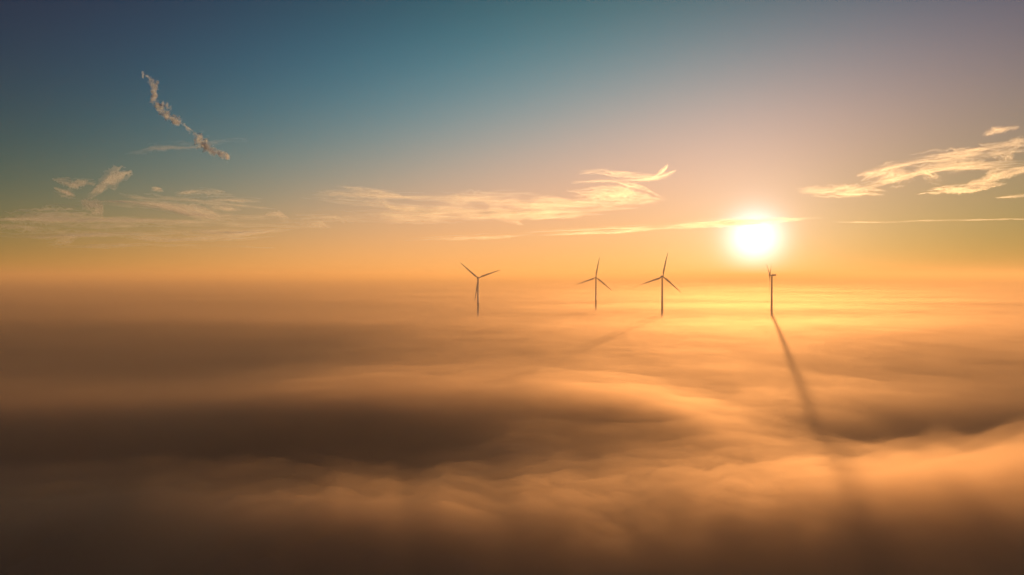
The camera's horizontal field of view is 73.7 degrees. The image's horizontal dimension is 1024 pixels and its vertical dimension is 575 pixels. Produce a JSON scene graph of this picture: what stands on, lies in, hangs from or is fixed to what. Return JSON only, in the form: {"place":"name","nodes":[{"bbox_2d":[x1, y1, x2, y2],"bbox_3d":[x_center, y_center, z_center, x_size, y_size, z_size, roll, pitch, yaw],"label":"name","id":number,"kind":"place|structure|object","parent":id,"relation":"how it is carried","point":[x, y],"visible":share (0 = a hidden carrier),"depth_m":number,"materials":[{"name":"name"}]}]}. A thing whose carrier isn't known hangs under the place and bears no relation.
{"place":"outdoors","nodes":[
{"label":"outdoors","id":0,"kind":"place"},
{"bbox_2d":[0,281,1023,574],"bbox_3d":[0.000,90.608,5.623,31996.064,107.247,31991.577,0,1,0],"label":"fog","id":1,"kind":"structure","parent":0,"point":[386,427],"depth_m":476.96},
{"bbox_2d":[0,278,1023,281],"bbox_3d":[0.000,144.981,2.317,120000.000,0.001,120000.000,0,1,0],"label":"ground","id":2,"kind":"structure","parent":0,"point":[506,279],"depth_m":34003.29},
{"bbox_2d":[461,263,498,326],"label":"wind turbine","id":3,"kind":"object","parent":2,"relation":"on","point":[477,287],"visible":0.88,"depth_m":1448.84,"materials":[{"name":"paint"}]},
{"bbox_2d":[579,257,611,318],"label":"wind turbine","id":4,"kind":"object","parent":2,"relation":"on","point":[596,278],"visible":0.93,"depth_m":1658.88,"materials":[{"name":"paint"}]},
{"bbox_2d":[641,253,678,327],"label":"wind turbine","id":5,"kind":"object","parent":2,"relation":"on","point":[662,277],"visible":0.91,"depth_m":1398.43,"materials":[{"name":"paint"}]},
{"bbox_2d":[0,0,1023,278],"label":"sky","id":6,"kind":"structure","parent":0,"point":[139,138],"materials":[{"name":"blue"}]},
{"bbox_2d":[767,267,775,326],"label":"wind turbine","id":7,"kind":"object","parent":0,"point":[771,311],"visible":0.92,"depth_m":1438.91,"materials":[{"name":"paint"}]}
]}

